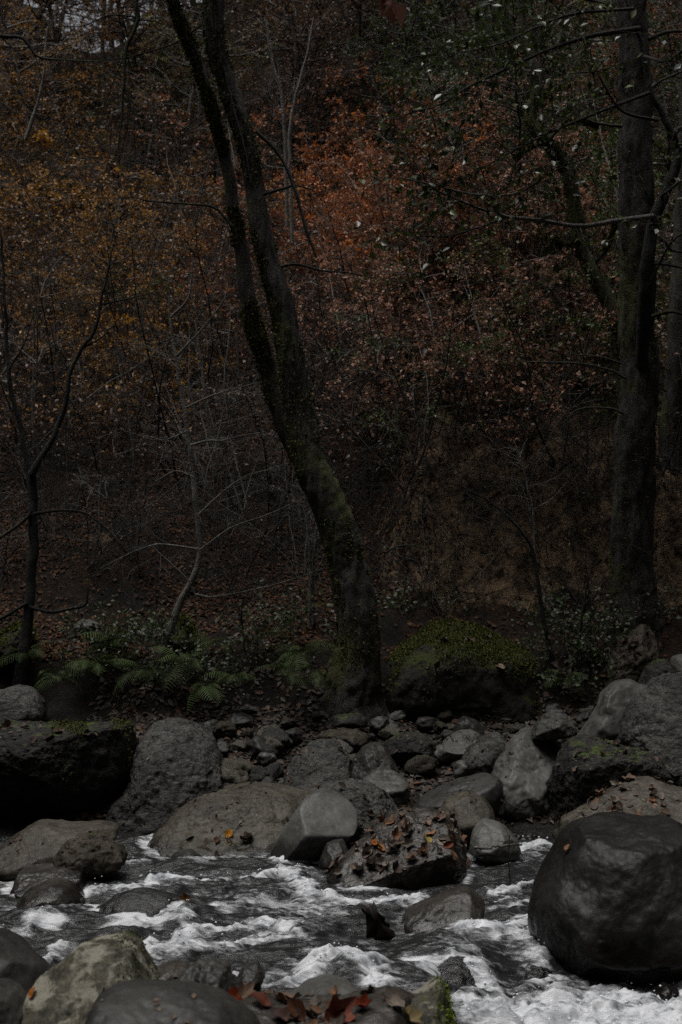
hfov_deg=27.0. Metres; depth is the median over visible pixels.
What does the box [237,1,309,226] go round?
thin stem
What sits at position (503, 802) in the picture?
bank stick
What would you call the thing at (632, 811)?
fallen leaf
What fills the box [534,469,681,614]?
bare shrub
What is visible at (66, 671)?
leafy plant
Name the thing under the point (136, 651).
leafy plant
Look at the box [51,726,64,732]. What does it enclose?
fallen leaf
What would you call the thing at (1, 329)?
bare shrub
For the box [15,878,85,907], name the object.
boulder
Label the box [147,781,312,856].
boulder
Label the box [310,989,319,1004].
fallen leaf
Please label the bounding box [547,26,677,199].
hillside tree
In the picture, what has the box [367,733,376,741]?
stone
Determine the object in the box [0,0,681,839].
ground
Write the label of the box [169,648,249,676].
leafy plant
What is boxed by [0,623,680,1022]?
leaf crumbs
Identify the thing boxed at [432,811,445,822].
fallen leaf
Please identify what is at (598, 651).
leafy plant
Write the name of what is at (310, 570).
thin stem
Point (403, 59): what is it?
hillside tree
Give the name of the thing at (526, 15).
crest tree
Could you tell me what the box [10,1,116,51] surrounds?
crest tree
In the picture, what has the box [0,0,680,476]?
undergrowth
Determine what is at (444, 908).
boulder
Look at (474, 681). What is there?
boulder
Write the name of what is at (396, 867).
fallen leaf
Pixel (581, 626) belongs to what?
thin stem
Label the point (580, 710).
stone
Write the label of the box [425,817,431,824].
fallen leaf
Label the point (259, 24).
hillside shrub
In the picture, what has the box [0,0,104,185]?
hillside tree
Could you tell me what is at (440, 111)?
hillside tree
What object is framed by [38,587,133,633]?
leafy plant
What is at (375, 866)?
fallen leaf
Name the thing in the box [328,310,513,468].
hillside shrub
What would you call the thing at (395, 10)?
dangling leaves
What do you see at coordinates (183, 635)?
boulder
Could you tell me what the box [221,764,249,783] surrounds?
stone
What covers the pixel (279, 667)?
fern
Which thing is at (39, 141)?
bare shrub
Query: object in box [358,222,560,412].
hillside shrub
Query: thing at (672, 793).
boulder
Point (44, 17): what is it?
hillside tree
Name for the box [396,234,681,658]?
slope leaf litter
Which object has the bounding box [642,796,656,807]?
fallen leaf
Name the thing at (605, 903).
boulder
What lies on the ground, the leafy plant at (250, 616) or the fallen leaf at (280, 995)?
the leafy plant at (250, 616)
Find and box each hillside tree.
[0,0,28,69]
[0,0,38,83]
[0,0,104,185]
[0,0,119,113]
[0,0,130,114]
[0,1,87,115]
[0,64,139,234]
[11,0,94,74]
[32,163,161,356]
[36,0,196,114]
[40,28,192,176]
[51,0,275,171]
[68,0,184,157]
[68,0,247,128]
[82,0,192,62]
[84,0,282,190]
[142,1,266,180]
[170,0,262,124]
[185,0,348,119]
[215,52,330,202]
[217,0,378,185]
[224,0,302,58]
[224,0,388,164]
[262,0,377,61]
[262,0,397,95]
[290,0,424,145]
[312,0,471,114]
[314,50,458,230]
[315,0,472,180]
[319,0,465,91]
[334,75,522,314]
[364,0,508,104]
[366,7,505,208]
[387,0,557,209]
[390,65,548,234]
[396,0,562,95]
[399,0,511,147]
[401,0,569,141]
[410,0,582,149]
[424,0,579,184]
[429,0,617,170]
[444,0,618,229]
[445,51,583,280]
[458,0,614,241]
[479,0,618,129]
[496,1,604,91]
[542,0,674,201]
[543,0,680,161]
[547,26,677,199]
[590,0,681,163]
[598,0,680,90]
[598,74,678,278]
[606,0,681,124]
[654,0,680,127]
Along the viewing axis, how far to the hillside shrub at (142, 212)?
19.53 m
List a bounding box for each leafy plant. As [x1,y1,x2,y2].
[33,613,111,647]
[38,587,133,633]
[46,634,125,667]
[50,646,155,681]
[64,611,166,654]
[73,609,179,653]
[87,612,191,646]
[98,642,216,679]
[98,644,174,683]
[104,600,193,640]
[123,652,205,683]
[126,607,254,660]
[135,610,180,648]
[147,639,227,691]
[148,640,217,682]
[156,635,257,674]
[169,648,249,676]
[169,651,255,697]
[189,612,319,660]
[198,625,305,681]
[213,641,297,670]
[215,598,303,631]
[216,577,322,630]
[255,579,335,625]
[292,606,337,641]
[375,576,426,613]
[386,574,476,612]
[504,612,629,662]
[509,575,583,622]
[510,599,602,637]
[517,598,628,660]
[518,588,587,631]
[522,629,613,673]
[522,635,615,665]
[525,614,592,650]
[535,649,618,694]
[543,612,626,652]
[545,592,645,636]
[551,582,670,630]
[551,604,622,639]
[658,582,681,625]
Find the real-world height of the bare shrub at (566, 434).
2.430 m
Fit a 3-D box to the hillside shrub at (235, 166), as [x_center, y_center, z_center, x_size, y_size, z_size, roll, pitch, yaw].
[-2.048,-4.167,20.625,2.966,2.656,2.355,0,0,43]
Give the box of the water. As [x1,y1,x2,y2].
[0,833,681,1023]
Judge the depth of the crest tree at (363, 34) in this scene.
29.81 m
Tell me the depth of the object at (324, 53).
27.24 m
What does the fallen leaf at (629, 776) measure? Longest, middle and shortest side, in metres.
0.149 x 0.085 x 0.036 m
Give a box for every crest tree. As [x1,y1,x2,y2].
[6,0,141,42]
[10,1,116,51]
[25,0,164,45]
[59,0,193,54]
[60,4,144,47]
[73,27,99,50]
[139,0,274,32]
[188,1,249,47]
[251,0,353,45]
[265,0,444,42]
[335,0,453,50]
[341,0,451,37]
[422,0,588,38]
[528,0,596,49]
[555,0,672,38]
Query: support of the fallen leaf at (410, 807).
on the boulder at (432, 870)
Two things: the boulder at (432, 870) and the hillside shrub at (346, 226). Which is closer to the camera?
the boulder at (432, 870)
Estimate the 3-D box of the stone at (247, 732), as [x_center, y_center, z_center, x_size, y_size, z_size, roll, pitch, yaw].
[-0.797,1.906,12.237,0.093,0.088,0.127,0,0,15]
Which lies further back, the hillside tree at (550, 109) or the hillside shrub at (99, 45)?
the hillside shrub at (99, 45)
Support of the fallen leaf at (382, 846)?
on the boulder at (432, 870)
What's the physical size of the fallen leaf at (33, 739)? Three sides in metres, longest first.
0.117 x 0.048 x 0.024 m
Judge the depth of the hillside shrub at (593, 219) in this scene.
16.26 m
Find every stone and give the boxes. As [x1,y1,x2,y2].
[200,719,218,729]
[207,726,215,736]
[214,720,236,738]
[217,740,232,754]
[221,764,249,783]
[222,758,253,773]
[222,782,231,787]
[232,740,244,751]
[238,704,257,713]
[242,728,253,737]
[244,736,277,756]
[247,749,257,758]
[249,766,271,781]
[254,776,276,782]
[256,724,279,735]
[256,752,276,765]
[261,726,293,747]
[264,736,283,749]
[264,762,283,779]
[279,717,297,728]
[284,727,301,744]
[312,711,321,719]
[320,711,328,719]
[336,739,353,753]
[348,753,355,765]
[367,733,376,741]
[368,716,389,732]
[373,716,398,727]
[376,726,400,739]
[389,710,406,720]
[404,754,438,775]
[415,716,439,730]
[433,721,447,733]
[434,709,458,721]
[434,745,442,762]
[440,729,453,739]
[446,724,454,729]
[453,760,467,778]
[464,733,482,742]
[489,723,502,730]
[500,717,512,724]
[509,724,523,732]
[513,832,523,838]
[519,836,534,839]
[524,832,536,837]
[544,703,562,711]
[576,711,591,723]
[578,708,593,714]
[578,721,586,729]
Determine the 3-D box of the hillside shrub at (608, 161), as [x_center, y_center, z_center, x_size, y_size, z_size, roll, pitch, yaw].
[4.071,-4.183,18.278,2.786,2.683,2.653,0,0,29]
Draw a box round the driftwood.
[474,843,522,849]
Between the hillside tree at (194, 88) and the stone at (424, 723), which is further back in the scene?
the hillside tree at (194, 88)
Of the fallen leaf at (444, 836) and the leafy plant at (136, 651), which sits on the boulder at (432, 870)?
the fallen leaf at (444, 836)
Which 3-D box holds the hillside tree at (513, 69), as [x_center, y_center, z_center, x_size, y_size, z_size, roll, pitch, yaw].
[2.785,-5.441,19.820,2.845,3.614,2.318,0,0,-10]
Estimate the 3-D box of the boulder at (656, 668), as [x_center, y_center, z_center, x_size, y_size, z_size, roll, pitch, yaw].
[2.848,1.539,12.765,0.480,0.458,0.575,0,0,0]
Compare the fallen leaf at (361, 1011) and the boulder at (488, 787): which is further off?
the boulder at (488, 787)
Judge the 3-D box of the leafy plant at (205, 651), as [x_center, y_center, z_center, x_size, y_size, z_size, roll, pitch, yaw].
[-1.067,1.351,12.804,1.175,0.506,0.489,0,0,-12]
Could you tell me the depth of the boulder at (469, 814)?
10.44 m
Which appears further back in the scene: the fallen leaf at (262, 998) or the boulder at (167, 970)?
the boulder at (167, 970)
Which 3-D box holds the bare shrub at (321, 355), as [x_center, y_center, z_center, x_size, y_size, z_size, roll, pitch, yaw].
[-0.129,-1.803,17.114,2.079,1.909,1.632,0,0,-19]
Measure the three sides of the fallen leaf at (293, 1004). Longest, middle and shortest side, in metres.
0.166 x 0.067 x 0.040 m
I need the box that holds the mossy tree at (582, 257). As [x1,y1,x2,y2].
[515,0,620,409]
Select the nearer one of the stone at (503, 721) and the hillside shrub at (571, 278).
the stone at (503, 721)
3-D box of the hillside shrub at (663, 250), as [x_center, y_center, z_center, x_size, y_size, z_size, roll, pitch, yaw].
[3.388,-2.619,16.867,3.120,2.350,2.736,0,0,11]
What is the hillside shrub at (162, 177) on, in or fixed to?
on the ground
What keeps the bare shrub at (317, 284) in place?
on the ground
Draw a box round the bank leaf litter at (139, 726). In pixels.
[60,659,599,824]
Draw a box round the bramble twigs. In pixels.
[0,226,681,666]
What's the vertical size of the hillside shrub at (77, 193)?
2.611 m
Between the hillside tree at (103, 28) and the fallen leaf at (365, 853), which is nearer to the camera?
the fallen leaf at (365, 853)
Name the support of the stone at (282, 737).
on the ground
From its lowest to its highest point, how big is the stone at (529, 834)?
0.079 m
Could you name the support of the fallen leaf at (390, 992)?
on the boulder at (380, 1009)
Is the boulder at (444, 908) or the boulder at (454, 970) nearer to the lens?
the boulder at (454, 970)
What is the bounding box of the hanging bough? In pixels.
[0,0,107,78]
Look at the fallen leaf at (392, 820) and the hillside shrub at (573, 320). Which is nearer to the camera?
the fallen leaf at (392, 820)
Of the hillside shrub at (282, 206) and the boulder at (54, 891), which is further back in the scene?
the hillside shrub at (282, 206)
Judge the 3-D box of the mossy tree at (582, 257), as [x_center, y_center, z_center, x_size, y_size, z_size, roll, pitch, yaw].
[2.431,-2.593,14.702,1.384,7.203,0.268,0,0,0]
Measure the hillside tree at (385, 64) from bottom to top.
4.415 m
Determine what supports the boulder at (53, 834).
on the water
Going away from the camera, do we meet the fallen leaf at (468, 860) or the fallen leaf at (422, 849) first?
the fallen leaf at (422, 849)
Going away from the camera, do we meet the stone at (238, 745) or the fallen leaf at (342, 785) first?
the fallen leaf at (342, 785)
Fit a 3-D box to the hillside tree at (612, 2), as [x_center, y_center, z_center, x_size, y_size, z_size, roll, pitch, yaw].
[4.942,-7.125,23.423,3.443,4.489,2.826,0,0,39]
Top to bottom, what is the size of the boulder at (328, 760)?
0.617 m
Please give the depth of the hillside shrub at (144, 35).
26.94 m
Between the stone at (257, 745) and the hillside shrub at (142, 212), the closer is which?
the stone at (257, 745)
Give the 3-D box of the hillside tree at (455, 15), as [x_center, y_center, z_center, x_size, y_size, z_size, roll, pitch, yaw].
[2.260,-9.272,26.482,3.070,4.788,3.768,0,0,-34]
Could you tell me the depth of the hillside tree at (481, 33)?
22.46 m
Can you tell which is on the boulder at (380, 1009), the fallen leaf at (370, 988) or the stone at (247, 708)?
the fallen leaf at (370, 988)
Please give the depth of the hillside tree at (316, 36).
24.50 m
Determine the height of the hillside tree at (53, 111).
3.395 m
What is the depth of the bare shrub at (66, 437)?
15.63 m
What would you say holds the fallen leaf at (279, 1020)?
on the boulder at (380, 1009)
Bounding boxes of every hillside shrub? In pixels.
[0,104,104,270]
[0,141,140,308]
[0,147,117,332]
[0,231,99,370]
[0,234,102,313]
[0,235,85,383]
[0,261,181,418]
[7,222,128,350]
[13,57,210,242]
[15,152,219,319]
[26,320,235,471]
[50,83,153,209]
[51,277,211,410]
[62,225,226,352]
[63,8,160,92]
[68,186,180,312]
[81,145,220,261]
[88,296,219,433]
[94,270,230,379]
[98,0,184,94]
[106,123,221,236]
[113,141,301,301]
[127,207,352,394]
[128,90,304,248]
[139,246,290,379]
[170,192,328,320]
[171,0,282,63]
[180,161,312,289]
[197,199,398,393]
[206,0,339,123]
[213,137,354,255]
[225,13,367,164]
[250,180,401,331]
[272,140,380,275]
[272,164,381,303]
[277,171,446,300]
[286,120,512,321]
[287,278,453,447]
[289,260,445,402]
[291,94,439,207]
[292,226,392,334]
[293,133,399,268]
[294,96,511,281]
[298,152,528,338]
[312,97,510,256]
[314,232,507,364]
[315,143,445,291]
[319,216,574,429]
[328,108,538,284]
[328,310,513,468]
[329,96,459,201]
[330,127,502,288]
[351,57,443,152]
[354,99,585,292]
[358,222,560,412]
[361,286,544,436]
[368,128,610,345]
[387,268,600,453]
[388,254,551,403]
[390,159,609,339]
[403,147,618,334]
[417,276,618,462]
[418,120,617,307]
[421,125,614,301]
[424,252,606,450]
[428,0,566,105]
[433,148,616,352]
[440,51,619,263]
[442,239,612,423]
[468,125,555,256]
[492,225,666,378]
[501,277,656,403]
[502,211,672,343]
[504,115,674,299]
[506,199,618,329]
[512,94,666,212]
[546,78,675,261]
[552,42,667,141]
[559,261,681,476]
[601,168,674,322]
[649,0,675,54]
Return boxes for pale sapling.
[83,253,327,663]
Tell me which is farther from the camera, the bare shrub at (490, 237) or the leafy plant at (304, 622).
the bare shrub at (490, 237)
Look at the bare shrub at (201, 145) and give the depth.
24.29 m
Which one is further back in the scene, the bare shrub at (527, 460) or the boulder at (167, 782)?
the bare shrub at (527, 460)
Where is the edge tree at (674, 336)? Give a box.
[656,0,681,475]
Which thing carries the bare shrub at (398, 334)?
on the ground
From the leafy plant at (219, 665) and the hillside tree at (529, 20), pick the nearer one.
the leafy plant at (219, 665)
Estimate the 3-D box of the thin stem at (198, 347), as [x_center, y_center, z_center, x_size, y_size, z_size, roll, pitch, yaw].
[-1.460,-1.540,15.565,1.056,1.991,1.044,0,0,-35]
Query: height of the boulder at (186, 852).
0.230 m
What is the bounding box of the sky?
[15,0,201,52]
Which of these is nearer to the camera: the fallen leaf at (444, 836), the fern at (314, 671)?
the fallen leaf at (444, 836)
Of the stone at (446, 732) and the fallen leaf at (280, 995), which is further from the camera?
the stone at (446, 732)
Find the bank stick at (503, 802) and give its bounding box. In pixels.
[500,799,527,809]
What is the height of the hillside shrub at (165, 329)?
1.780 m
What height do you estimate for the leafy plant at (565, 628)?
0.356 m
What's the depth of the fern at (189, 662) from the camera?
12.52 m
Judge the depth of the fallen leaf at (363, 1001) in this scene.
6.14 m
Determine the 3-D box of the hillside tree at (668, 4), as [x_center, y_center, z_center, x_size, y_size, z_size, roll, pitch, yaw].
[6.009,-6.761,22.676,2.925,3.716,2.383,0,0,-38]
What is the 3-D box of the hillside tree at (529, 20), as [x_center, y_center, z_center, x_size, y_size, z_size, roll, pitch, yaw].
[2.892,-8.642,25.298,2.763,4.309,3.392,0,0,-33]
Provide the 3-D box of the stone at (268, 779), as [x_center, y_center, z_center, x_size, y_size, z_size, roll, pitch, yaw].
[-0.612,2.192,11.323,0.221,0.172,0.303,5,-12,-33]
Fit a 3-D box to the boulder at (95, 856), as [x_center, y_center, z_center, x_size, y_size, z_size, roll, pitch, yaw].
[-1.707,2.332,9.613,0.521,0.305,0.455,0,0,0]
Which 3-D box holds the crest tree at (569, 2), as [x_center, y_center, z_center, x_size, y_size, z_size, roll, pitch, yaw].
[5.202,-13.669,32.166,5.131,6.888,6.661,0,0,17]
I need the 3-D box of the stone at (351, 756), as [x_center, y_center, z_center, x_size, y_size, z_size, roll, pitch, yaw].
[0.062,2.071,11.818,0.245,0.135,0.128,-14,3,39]
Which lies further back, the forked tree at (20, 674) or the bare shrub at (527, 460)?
the bare shrub at (527, 460)
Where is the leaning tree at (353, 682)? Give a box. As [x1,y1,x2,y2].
[95,0,438,728]
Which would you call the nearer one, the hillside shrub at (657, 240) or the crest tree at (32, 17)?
the hillside shrub at (657, 240)
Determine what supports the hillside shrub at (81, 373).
on the ground
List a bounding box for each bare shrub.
[0,76,83,191]
[0,119,41,217]
[0,121,52,256]
[0,142,157,273]
[0,204,187,420]
[0,209,50,397]
[0,212,206,436]
[0,226,181,470]
[0,233,116,405]
[0,257,101,420]
[0,306,173,513]
[0,371,100,536]
[0,450,48,577]
[1,306,206,488]
[3,88,149,237]
[19,10,133,127]
[24,61,222,281]
[24,223,299,437]
[24,324,225,514]
[39,409,185,572]
[48,227,310,492]
[60,69,216,225]
[62,451,178,580]
[90,323,261,491]
[92,110,272,319]
[96,68,285,274]
[100,242,335,420]
[117,304,284,516]
[121,80,266,198]
[134,382,286,548]
[142,177,319,439]
[143,100,315,296]
[151,441,303,578]
[153,202,266,353]
[184,283,413,504]
[191,177,364,388]
[197,130,342,233]
[199,438,337,573]
[207,398,367,561]
[213,207,358,352]
[213,238,398,424]
[246,206,447,419]
[259,285,372,426]
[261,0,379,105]
[267,39,376,152]
[268,258,533,506]
[273,221,444,410]
[288,301,452,516]
[301,218,382,344]
[316,200,516,473]
[349,137,598,336]
[354,476,499,609]
[374,501,515,616]
[424,1,489,26]
[451,365,613,509]
[468,233,657,473]
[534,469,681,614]
[583,1,611,48]
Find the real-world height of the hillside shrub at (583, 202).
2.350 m
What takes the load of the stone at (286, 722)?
on the ground
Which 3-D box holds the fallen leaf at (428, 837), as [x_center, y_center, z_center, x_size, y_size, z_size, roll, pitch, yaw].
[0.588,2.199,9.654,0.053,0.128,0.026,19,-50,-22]
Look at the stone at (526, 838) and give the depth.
10.78 m
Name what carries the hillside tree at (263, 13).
on the ground
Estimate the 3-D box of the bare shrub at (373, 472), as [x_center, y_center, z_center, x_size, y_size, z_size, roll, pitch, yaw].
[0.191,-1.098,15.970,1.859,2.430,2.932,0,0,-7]
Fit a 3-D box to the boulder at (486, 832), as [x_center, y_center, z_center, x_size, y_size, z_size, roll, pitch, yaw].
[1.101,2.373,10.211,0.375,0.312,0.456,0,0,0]
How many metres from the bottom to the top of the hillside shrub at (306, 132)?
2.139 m
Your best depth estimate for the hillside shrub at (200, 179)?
22.13 m
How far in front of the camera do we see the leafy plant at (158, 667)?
12.70 m
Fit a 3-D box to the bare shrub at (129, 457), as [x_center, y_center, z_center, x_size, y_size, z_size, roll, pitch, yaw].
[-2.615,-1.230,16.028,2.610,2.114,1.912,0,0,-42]
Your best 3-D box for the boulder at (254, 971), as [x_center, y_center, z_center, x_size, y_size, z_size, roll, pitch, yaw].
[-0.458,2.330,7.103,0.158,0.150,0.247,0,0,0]
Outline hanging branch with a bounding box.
[63,0,177,164]
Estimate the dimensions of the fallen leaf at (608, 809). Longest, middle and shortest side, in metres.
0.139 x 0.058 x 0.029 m
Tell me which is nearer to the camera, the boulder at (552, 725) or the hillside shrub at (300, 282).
the boulder at (552, 725)
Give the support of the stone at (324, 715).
on the ground
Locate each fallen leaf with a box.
[1,719,11,728]
[24,987,34,1003]
[29,736,36,745]
[41,733,54,739]
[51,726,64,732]
[84,729,91,734]
[179,892,196,900]
[185,833,193,837]
[224,825,233,837]
[227,986,241,1000]
[238,981,255,997]
[246,833,252,846]
[250,992,277,1008]
[261,1007,294,1020]
[270,1016,285,1023]
[273,989,287,1001]
[284,991,304,998]
[286,1005,298,1018]
[288,998,305,1020]
[304,991,319,996]
[304,1019,316,1023]
[305,1002,321,1012]
[305,1005,315,1014]
[309,1014,328,1022]
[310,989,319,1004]
[324,994,355,1010]
[324,995,355,1022]
[327,1017,337,1023]
[329,985,337,994]
[334,868,341,873]
[336,1014,345,1023]
[338,782,345,789]
[353,862,362,869]
[354,842,359,855]
[354,987,372,991]
[355,992,372,1007]
[356,1008,365,1015]
[359,846,371,859]
[361,857,375,871]
[362,843,372,851]
[366,985,374,993]
[367,809,377,816]
[371,834,377,844]
[372,863,380,868]
[375,812,383,820]
[375,856,386,864]
[376,848,384,854]
[378,844,384,849]
[382,985,413,999]
[385,817,396,823]
[385,994,414,1006]
[389,814,396,824]
[389,840,398,847]
[392,826,401,839]
[392,860,403,872]
[399,819,406,830]
[401,837,418,847]
[402,825,411,838]
[403,1005,422,1022]
[405,850,418,859]
[406,803,412,810]
[418,847,427,856]
[421,838,430,850]
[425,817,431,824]
[425,835,431,841]
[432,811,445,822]
[434,660,442,674]
[435,834,448,839]
[440,841,453,847]
[449,850,459,862]
[450,838,462,846]
[466,856,470,871]
[590,802,597,810]
[606,804,623,811]
[610,777,618,784]
[610,795,619,802]
[616,802,622,809]
[622,773,641,779]
[628,808,636,813]
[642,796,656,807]
[658,792,664,800]
[660,808,669,813]
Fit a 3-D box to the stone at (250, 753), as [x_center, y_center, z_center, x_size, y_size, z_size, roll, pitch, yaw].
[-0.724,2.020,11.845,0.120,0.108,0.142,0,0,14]
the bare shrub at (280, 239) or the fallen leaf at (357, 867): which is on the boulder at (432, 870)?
the fallen leaf at (357, 867)
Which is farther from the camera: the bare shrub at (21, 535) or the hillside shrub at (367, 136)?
the hillside shrub at (367, 136)
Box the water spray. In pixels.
[3,836,677,1023]
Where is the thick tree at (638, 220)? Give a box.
[347,0,681,651]
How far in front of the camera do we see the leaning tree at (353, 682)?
12.67 m
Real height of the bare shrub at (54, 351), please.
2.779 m
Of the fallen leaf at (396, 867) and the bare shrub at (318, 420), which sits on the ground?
the bare shrub at (318, 420)
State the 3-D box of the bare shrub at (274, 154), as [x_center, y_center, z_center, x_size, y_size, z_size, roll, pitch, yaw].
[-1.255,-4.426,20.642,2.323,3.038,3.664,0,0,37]
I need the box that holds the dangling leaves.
[378,0,406,26]
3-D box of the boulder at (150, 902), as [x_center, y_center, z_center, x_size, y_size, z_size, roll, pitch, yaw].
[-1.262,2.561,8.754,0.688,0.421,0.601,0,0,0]
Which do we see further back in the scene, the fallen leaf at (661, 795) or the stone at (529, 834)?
the stone at (529, 834)
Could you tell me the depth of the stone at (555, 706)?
12.49 m
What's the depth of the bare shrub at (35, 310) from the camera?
17.68 m
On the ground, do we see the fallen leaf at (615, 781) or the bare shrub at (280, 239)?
the bare shrub at (280, 239)
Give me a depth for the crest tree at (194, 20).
32.20 m
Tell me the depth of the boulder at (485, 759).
11.45 m
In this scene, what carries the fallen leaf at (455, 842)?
on the boulder at (432, 870)
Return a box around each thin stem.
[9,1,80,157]
[152,282,248,461]
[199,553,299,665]
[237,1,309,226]
[261,9,338,243]
[262,481,362,622]
[270,426,327,626]
[419,466,588,660]
[481,423,579,555]
[505,552,642,671]
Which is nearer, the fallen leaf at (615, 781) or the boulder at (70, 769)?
the fallen leaf at (615, 781)
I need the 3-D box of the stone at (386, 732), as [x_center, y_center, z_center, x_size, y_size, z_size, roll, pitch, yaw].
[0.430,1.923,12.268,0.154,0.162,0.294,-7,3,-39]
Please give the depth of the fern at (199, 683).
12.33 m
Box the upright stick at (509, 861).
[507,835,510,885]
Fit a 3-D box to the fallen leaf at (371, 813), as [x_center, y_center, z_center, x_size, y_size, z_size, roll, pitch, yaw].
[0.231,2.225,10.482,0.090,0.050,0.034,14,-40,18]
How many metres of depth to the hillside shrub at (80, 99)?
24.00 m
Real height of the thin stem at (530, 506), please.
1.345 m
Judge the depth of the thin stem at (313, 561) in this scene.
13.63 m
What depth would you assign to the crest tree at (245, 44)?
32.18 m
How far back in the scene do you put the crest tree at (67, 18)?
39.71 m
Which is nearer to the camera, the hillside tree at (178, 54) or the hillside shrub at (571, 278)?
the hillside shrub at (571, 278)
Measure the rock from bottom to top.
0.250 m
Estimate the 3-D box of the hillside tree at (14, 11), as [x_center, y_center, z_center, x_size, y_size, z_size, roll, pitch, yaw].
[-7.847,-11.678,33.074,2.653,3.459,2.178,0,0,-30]
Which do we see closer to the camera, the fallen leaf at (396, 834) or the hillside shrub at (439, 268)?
the fallen leaf at (396, 834)
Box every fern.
[0,641,63,663]
[34,667,81,693]
[58,651,124,685]
[80,631,137,659]
[110,658,168,698]
[146,646,203,692]
[186,676,222,712]
[188,633,236,656]
[196,669,254,690]
[246,623,294,644]
[254,662,305,686]
[274,638,336,674]
[289,664,327,690]
[543,669,587,694]
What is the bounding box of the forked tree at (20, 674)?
[0,228,153,685]
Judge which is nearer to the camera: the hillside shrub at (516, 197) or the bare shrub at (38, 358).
the bare shrub at (38, 358)
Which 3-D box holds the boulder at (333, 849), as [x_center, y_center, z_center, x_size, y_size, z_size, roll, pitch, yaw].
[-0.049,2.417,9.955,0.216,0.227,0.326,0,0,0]
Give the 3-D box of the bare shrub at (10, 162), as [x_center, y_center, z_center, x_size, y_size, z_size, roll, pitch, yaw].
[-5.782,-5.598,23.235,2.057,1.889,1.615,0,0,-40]
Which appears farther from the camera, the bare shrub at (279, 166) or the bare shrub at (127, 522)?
the bare shrub at (279, 166)
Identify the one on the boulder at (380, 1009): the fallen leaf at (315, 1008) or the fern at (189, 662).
the fallen leaf at (315, 1008)
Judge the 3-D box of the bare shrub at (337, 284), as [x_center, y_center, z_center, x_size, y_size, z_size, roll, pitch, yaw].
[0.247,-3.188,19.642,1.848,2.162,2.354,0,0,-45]
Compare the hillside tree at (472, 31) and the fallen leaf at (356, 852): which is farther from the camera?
the hillside tree at (472, 31)
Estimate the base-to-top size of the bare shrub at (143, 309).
2.734 m
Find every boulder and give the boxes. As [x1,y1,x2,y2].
[0,620,38,668]
[0,684,47,721]
[0,718,138,818]
[0,819,118,881]
[0,928,50,993]
[0,978,26,1023]
[10,863,88,898]
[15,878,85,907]
[21,929,159,1023]
[52,832,127,879]
[72,619,99,632]
[85,979,260,1023]
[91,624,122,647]
[96,887,175,919]
[104,717,223,835]
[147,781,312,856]
[157,959,188,979]
[167,612,200,655]
[170,849,201,857]
[170,958,240,990]
[226,712,254,728]
[237,960,264,991]
[238,985,418,1023]
[270,788,357,861]
[282,738,350,791]
[290,973,357,998]
[315,727,368,751]
[319,778,397,849]
[319,839,347,869]
[326,806,466,889]
[330,713,367,728]
[351,742,399,779]
[364,767,410,806]
[384,617,542,724]
[384,732,435,767]
[402,886,484,933]
[411,974,458,1023]
[414,772,503,811]
[430,946,476,986]
[438,792,495,845]
[440,729,477,762]
[452,716,484,734]
[462,732,506,775]
[469,818,520,865]
[490,727,560,820]
[523,963,553,984]
[527,811,681,986]
[531,709,577,740]
[545,734,672,822]
[554,776,681,837]
[578,679,647,740]
[602,624,659,687]
[616,671,681,786]
[637,659,679,684]
[653,982,678,1000]
[669,654,681,671]
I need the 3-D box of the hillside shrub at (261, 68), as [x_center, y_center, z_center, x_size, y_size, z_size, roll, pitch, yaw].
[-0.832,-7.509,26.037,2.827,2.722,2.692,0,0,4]
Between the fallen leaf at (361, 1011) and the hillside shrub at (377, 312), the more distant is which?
the hillside shrub at (377, 312)
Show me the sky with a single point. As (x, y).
(66, 21)
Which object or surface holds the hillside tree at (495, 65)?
on the ground
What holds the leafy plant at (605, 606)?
on the ground
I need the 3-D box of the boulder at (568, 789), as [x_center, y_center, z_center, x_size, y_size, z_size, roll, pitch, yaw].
[2.093,2.158,11.088,1.026,0.831,0.804,0,0,0]
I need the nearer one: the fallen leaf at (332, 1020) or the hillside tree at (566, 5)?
the fallen leaf at (332, 1020)
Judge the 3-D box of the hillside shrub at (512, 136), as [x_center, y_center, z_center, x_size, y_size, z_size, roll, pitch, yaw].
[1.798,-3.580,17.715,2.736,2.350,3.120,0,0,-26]
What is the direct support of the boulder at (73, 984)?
on the ground
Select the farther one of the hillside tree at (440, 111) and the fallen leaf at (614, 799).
the hillside tree at (440, 111)
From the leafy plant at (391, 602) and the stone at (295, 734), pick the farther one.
the leafy plant at (391, 602)
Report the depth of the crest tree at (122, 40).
33.53 m
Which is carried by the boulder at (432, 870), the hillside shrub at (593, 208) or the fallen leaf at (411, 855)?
the fallen leaf at (411, 855)
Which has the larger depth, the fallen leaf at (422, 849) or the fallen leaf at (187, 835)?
the fallen leaf at (187, 835)
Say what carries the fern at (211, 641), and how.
on the ground
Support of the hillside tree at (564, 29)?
on the ground
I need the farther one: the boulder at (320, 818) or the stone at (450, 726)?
the stone at (450, 726)
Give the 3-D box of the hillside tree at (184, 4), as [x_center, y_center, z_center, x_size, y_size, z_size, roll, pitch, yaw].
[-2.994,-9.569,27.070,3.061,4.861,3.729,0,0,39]
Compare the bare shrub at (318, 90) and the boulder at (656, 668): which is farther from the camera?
the bare shrub at (318, 90)
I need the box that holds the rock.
[362,901,395,939]
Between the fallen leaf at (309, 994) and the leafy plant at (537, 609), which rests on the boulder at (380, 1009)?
the fallen leaf at (309, 994)
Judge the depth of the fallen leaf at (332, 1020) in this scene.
6.06 m
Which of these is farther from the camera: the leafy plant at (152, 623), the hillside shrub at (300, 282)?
the hillside shrub at (300, 282)
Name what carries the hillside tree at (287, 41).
on the ground

